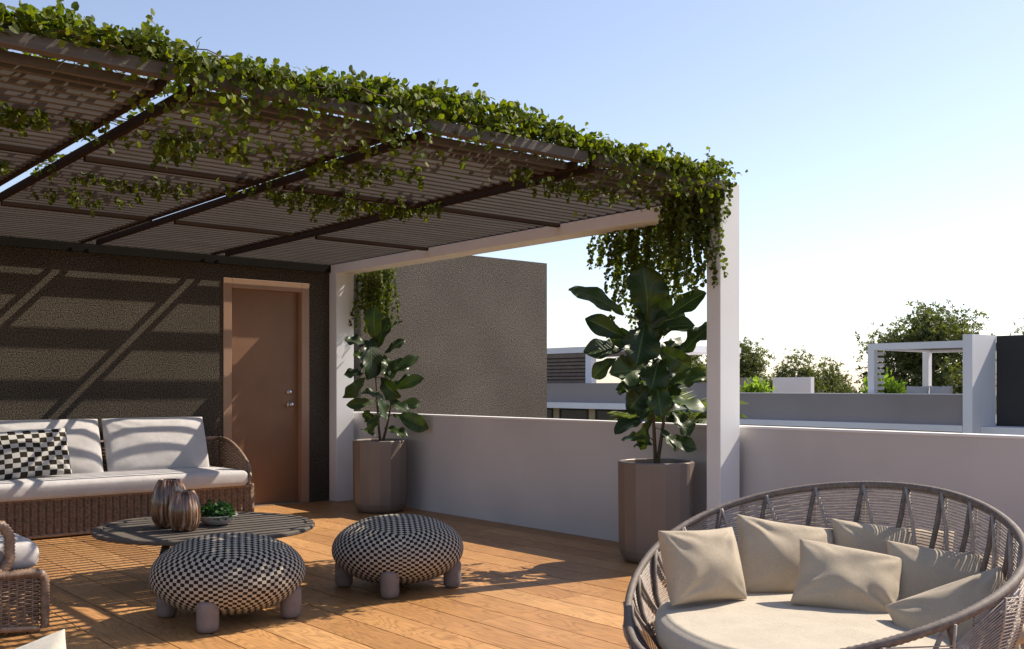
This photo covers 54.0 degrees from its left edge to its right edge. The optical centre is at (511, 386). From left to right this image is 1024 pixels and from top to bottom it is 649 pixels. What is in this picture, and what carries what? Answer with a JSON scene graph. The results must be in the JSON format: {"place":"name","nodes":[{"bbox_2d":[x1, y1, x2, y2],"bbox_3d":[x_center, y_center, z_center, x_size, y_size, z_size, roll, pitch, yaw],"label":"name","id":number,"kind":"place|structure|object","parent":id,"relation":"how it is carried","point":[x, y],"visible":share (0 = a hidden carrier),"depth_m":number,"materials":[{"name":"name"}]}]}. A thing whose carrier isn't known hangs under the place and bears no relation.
{"place":"outdoors","nodes":[
{"label":"outdoors","id":0,"kind":"place"},
{"bbox_2d":[16,629,65,648],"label":"scatter cushion","id":1,"kind":"object","parent":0,"point":[56,640],"visible":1,"depth_m":2.17,"materials":[{"name":"beige fabric"}]},
{"bbox_2d":[329,255,546,417],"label":"neighbour block","id":2,"kind":"structure","parent":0,"point":[471,330],"depth_m":12.82,"materials":[{"name":"grey paint"}]},
{"bbox_2d":[0,500,1023,648],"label":"floor","id":3,"kind":"structure","parent":0,"point":[521,587],"depth_m":6.09,"materials":[{"name":"brown wood"}]},
{"bbox_2d":[0,521,49,632],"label":"wicker armchair","id":4,"kind":"object","parent":3,"relation":"on","point":[23,583],"visible":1,"depth_m":5.27,"materials":[{"name":"brown wicker"}]},
{"bbox_2d":[0,417,253,539],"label":"wicker sofa","id":5,"kind":"object","parent":3,"relation":"on","point":[142,456],"visible":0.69,"depth_m":9.28,"materials":[{"name":"white fabric"}]},
{"bbox_2d":[0,428,71,479],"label":"scatter cushion","id":6,"kind":"object","parent":5,"relation":"on","point":[32,453],"visible":1,"depth_m":8.74,"materials":[{"name":"fabric"}]},
{"bbox_2d":[91,512,314,588],"bbox_3d":[-2.066,1.121,6.796,1.440,0.371,1.440,0,0,-40],"label":"coffee table","id":7,"kind":"object","parent":3,"relation":"on","point":[140,531],"visible":0.73,"depth_m":6.60,"materials":[{"name":"grey wood"}]},
{"bbox_2d":[150,478,185,527],"bbox_3d":[-2.286,0.776,6.715,0.244,0.315,0.244,0,0,-40],"label":"vase","id":8,"kind":"object","parent":7,"relation":"on","point":[163,491],"visible":0.69,"depth_m":6.62,"materials":[{"name":"brown ceramic"}]},
{"bbox_2d":[168,490,200,531],"bbox_3d":[-2.130,0.805,6.539,0.208,0.258,0.208,0,0,-40],"label":"vase","id":9,"kind":"object","parent":7,"relation":"on","point":[184,510],"visible":1,"depth_m":6.47,"materials":[{"name":"brown ceramic"}]},
{"bbox_2d":[200,513,237,524],"bbox_3d":[-2.004,0.901,6.823,0.284,0.066,0.284,0,0,-40],"label":"bowl","id":10,"kind":"object","parent":7,"relation":"on","point":[210,521],"visible":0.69,"depth_m":6.73,"materials":[{"name":"ceramic"}]},
{"bbox_2d":[200,499,236,520],"bbox_3d":[-2.003,0.832,6.836,0.294,0.145,0.288,0,0,14],"label":"bowl plant","id":11,"kind":"object","parent":10,"relation":"in","point":[219,508],"visible":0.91,"depth_m":6.76,"materials":[{"name":"green plant"}]},
{"bbox_2d":[149,532,305,633],"bbox_3d":[-1.598,1.070,5.673,0.850,0.461,0.850,0,0,-40],"label":"pouf","id":12,"kind":"object","parent":3,"relation":"on","point":[208,580],"visible":1,"depth_m":5.37,"materials":[{"name":"fabric"}]},
{"bbox_2d":[0,28,739,542],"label":"pergola","id":13,"kind":"object","parent":3,"relation":"on","point":[494,212],"visible":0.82,"depth_m":7.29,"materials":[{"name":"white paint"}]},
{"bbox_2d":[0,152,443,222],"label":"trailing ivy","id":14,"kind":"object","parent":13,"relation":"hanging from","point":[352,204],"visible":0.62,"depth_m":7.19,"materials":[{"name":"green plant"}]},
{"bbox_2d":[0,101,657,209],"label":"trailing ivy","id":15,"kind":"object","parent":13,"relation":"hanging from","point":[164,152],"visible":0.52,"depth_m":5.87,"materials":[{"name":"green plant"}]},
{"bbox_2d":[0,0,747,232],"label":"climbing ivy","id":16,"kind":"object","parent":13,"relation":"attached to","point":[418,102],"visible":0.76,"depth_m":5.14,"materials":[{"name":"green plant"}]},
{"bbox_2d":[349,267,400,332],"bbox_3d":[-1.578,-1.002,11.430,0.467,0.782,0.627,0,0,-40],"label":"hanging ivy","id":17,"kind":"object","parent":13,"relation":"hanging from","point":[373,287],"visible":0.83,"depth_m":11.34,"materials":[{"name":"green plant"}]},
{"bbox_2d":[586,224,681,341],"bbox_3d":[0.992,-0.842,8.265,0.400,1.178,1.027,0,0,-40],"label":"hanging ivy","id":18,"kind":"object","parent":13,"relation":"hanging from","point":[626,242],"visible":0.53,"depth_m":8.28,"materials":[{"name":"green plant"}]},
{"bbox_2d":[650,177,733,303],"bbox_3d":[1.267,-1.073,7.370,0.364,0.917,0.658,0,0,-40],"label":"hanging ivy","id":19,"kind":"object","parent":13,"relation":"hanging from","point":[680,224],"visible":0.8,"depth_m":7.30,"materials":[{"name":"green plant"}]},
{"bbox_2d":[353,438,407,512],"bbox_3d":[-1.375,0.927,10.504,0.563,0.745,0.563,0,0,-40],"label":"planter","id":20,"kind":"object","parent":3,"relation":"on","point":[380,476],"visible":0.97,"depth_m":10.27,"materials":[{"name":"concrete"}]},
{"bbox_2d":[342,306,428,440],"bbox_3d":[-1.312,-0.121,10.455,0.889,1.450,0.401,0,0,-7],"label":"fig tree","id":21,"kind":"object","parent":20,"relation":"on","point":[374,362],"visible":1,"depth_m":10.42,"materials":[{"name":"green plant"}]},
{"bbox_2d":[332,514,463,598],"bbox_3d":[-0.740,1.070,6.531,0.850,0.461,0.850,0,0,-40],"label":"pouf","id":22,"kind":"object","parent":3,"relation":"on","point":[389,553],"visible":1,"depth_m":6.23,"materials":[{"name":"fabric"}]},
{"bbox_2d":[618,458,694,562],"bbox_3d":[1.077,0.927,7.528,0.563,0.745,0.563,0,0,-40],"label":"planter","id":23,"kind":"object","parent":3,"relation":"on","point":[654,498],"visible":0.84,"depth_m":7.29,"materials":[{"name":"concrete"}]},
{"bbox_2d":[568,266,706,462],"bbox_3d":[0.961,-0.149,7.523,1.101,1.499,0.495,0,0,-2],"label":"fig tree","id":24,"kind":"object","parent":23,"relation":"on","point":[659,314],"visible":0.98,"depth_m":7.45,"materials":[{"name":"green plant"}]},
{"bbox_2d":[622,481,1023,648],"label":"daybed","id":25,"kind":"object","parent":3,"relation":"on","point":[766,621],"visible":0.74,"depth_m":4.20,"materials":[{"name":"beige wicker"}]},
{"bbox_2d":[658,527,746,605],"bbox_3d":[0.844,0.790,4.451,0.407,0.316,0.224,0,0,-26],"label":"scatter cushion","id":26,"kind":"object","parent":25,"relation":"on","point":[702,565],"visible":1,"depth_m":4.37,"materials":[{"name":"fabric"}]},
{"bbox_2d":[737,514,832,592],"bbox_3d":[1.290,0.823,4.750,0.543,0.434,0.238,0,0,-9],"label":"scatter cushion","id":27,"kind":"object","parent":25,"relation":"on","point":[769,552],"visible":0.66,"depth_m":4.67,"materials":[{"name":"fabric"}]},
{"bbox_2d":[790,539,902,612],"bbox_3d":[1.464,0.847,4.380,0.485,0.322,0.254,0,0,17],"label":"scatter cushion","id":28,"kind":"object","parent":25,"relation":"on","point":[837,577],"visible":0.85,"depth_m":4.31,"materials":[{"name":"fabric"}]},
{"bbox_2d":[831,518,953,554],"bbox_3d":[1.809,0.832,4.775,0.613,0.396,0.217,0,0,5],"label":"scatter cushion","id":29,"kind":"object","parent":25,"relation":"on","point":[866,537],"visible":0.25,"depth_m":4.75,"materials":[{"name":"fabric"}]},
{"bbox_2d":[887,540,1020,648],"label":"scatter cushion","id":30,"kind":"object","parent":25,"relation":"on","point":[924,569],"visible":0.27,"depth_m":4.31,"materials":[{"name":"fabric"}]},
{"bbox_2d":[885,567,1023,646],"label":"scatter cushion","id":31,"kind":"object","parent":25,"relation":"on","point":[927,607],"visible":0.52,"depth_m":3.90,"materials":[{"name":"fabric"}]},
{"bbox_2d":[0,0,1023,392],"label":"sky","id":32,"kind":"structure","parent":0,"point":[880,143],"materials":[{"name":"blue"}]},
{"bbox_2d":[547,383,706,421],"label":"grey terrace house","id":33,"kind":"structure","parent":0,"point":[591,401],"depth_m":40.20,"materials":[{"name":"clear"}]},
{"bbox_2d":[547,408,552,417],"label":"window frame","id":34,"kind":"structure","parent":33,"relation":"in","point":[549,410],"depth_m":42.28,"materials":[{"name":"black metal"}]},
{"bbox_2d":[559,408,587,419],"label":"window frame","id":35,"kind":"structure","parent":33,"relation":"in","point":[564,413],"depth_m":41.21,"materials":[{"name":"black metal"}]},
{"bbox_2d":[595,409,626,419],"bbox_3d":[3.883,1.900,39.600,0.048,2.000,1.680,0,0,-40],"label":"window frame","id":36,"kind":"structure","parent":33,"relation":"in","point":[600,414],"depth_m":39.86,"materials":[{"name":"black metal"}]},
{"bbox_2d":[547,346,740,382],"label":"slatted roof room","id":37,"kind":"object","parent":33,"relation":"on","point":[570,365],"visible":0.23,"depth_m":43.57,"materials":[{"name":"white paint"}]},
{"bbox_2d":[740,376,774,392],"bbox_3d":[8.696,0.400,35.982,1.344,1.620,1.210,0,0,39],"label":"terrace shrub","id":38,"kind":"object","parent":33,"relation":"on","point":[756,385],"visible":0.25,"depth_m":35.77,"materials":[{"name":"green plant"}]},
{"bbox_2d":[740,334,995,433],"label":"neighbour terrace","id":39,"kind":"structure","parent":0,"point":[971,408],"depth_m":30.04,"materials":[{"name":"white paint"}]},
{"bbox_2d":[858,367,907,392],"bbox_3d":[12.193,0.276,32.969,1.586,1.874,1.621,0,0,10],"label":"terrace shrub","id":40,"kind":"object","parent":39,"relation":"on","point":[891,385],"visible":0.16,"depth_m":32.67,"materials":[{"name":"green plant"}]},
{"bbox_2d":[868,340,962,393],"bbox_3d":[13.515,-0.065,31.235,3.820,2.530,3.360,0,0,-40],"label":"white pergola","id":41,"kind":"object","parent":39,"relation":"on","point":[927,349],"visible":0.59,"depth_m":31.14,"materials":[{"name":"white paint"}]},
{"bbox_2d":[906,386,952,393],"bbox_3d":[12.852,0.589,30.764,1.000,1.223,1.700,0,0,-40],"label":"terrace sofa","id":42,"kind":"object","parent":39,"relation":"on","point":[933,389],"visible":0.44,"depth_m":30.57,"materials":[{"name":"white fabric"}]},
{"bbox_3d":[-2.033,4.702,4.906,9.245,6.395,18.114,0,0,-40],"label":"house base","id":43,"kind":"object","parent":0,"visible":0},
{"bbox_2d":[0,221,328,506],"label":"house wall","id":44,"kind":"structure","parent":43,"relation":"on","point":[238,355],"depth_m":10.37,"materials":[{"name":"paint"}]},
{"bbox_2d":[232,288,297,504],"bbox_3d":[-2.712,0.109,11.037,0.860,2.358,0.115,0,0,-40],"label":"door","id":45,"kind":"structure","parent":44,"relation":"in","point":[264,323],"depth_m":11.07,"materials":[{"name":"brown wood"}]},
{"bbox_2d":[354,411,1023,602],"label":"parapet wall","id":46,"kind":"structure","parent":43,"relation":"on","point":[556,475],"depth_m":8.45,"materials":[{"name":"paint"}]},
{"label":"ground","id":47,"kind":"structure","parent":0,"visible":0},
{"bbox_2d":[608,411,658,421],"bbox_3d":[1.752,4.058,13.507,1.089,7.685,1.226,0,0,-40],"label":"palm","id":48,"kind":"object","parent":47,"relation":"on","point":[619,414],"visible":0.13,"depth_m":13.43,"materials":[{"name":"green plant"}]},
{"bbox_2d":[666,354,706,382],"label":"tree","id":49,"kind":"object","parent":47,"relation":"on","point":[695,363],"visible":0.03,"depth_m":63.13,"materials":[{"name":"green plant"}]},
{"bbox_2d":[642,381,748,423],"bbox_3d":[2.161,3.898,12.570,1.635,8.004,1.592,0,0,-40],"label":"palm","id":50,"kind":"object","parent":47,"relation":"on","point":[694,417],"visible":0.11,"depth_m":12.39,"materials":[{"name":"green plant"}]},
{"bbox_2d":[703,337,789,392],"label":"tree","id":51,"kind":"object","parent":47,"relation":"on","point":[751,364],"visible":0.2,"depth_m":59.44,"materials":[{"name":"green plant"}]},
{"bbox_2d":[740,377,762,392],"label":"grey rooftop box","id":52,"kind":"object","parent":47,"relation":"on","point":[742,380],"visible":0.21,"depth_m":53.41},
{"bbox_2d":[773,377,813,392],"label":"white rooftop box","id":53,"kind":"object","parent":47,"relation":"on","point":[793,384],"visible":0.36,"depth_m":51.15,"materials":[{"name":"white paint"}]},
{"bbox_2d":[764,345,837,392],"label":"tree","id":54,"kind":"object","parent":47,"relation":"on","point":[786,371],"visible":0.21,"depth_m":65.48,"materials":[{"name":"green plant"}]},
{"bbox_2d":[810,355,863,392],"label":"tree","id":55,"kind":"object","parent":47,"relation":"on","point":[837,383],"visible":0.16,"depth_m":69.38,"materials":[{"name":"green plant"}]},
{"bbox_2d":[847,299,992,393],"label":"tree","id":56,"kind":"object","parent":47,"relation":"on","point":[934,327],"visible":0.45,"depth_m":61.02,"materials":[{"name":"green plant"}]},
{"bbox_2d":[981,335,1023,434],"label":"dark terrace house","id":57,"kind":"structure","parent":47,"relation":"on","point":[1009,384],"depth_m":28.70,"materials":[{"name":"grey paint"}]},
{"bbox_2d":[1010,318,1023,334],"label":"tree","id":58,"kind":"object","parent":47,"relation":"on","point":[1017,331],"visible":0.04,"depth_m":62.55,"materials":[{"name":"green plant"}]}
]}

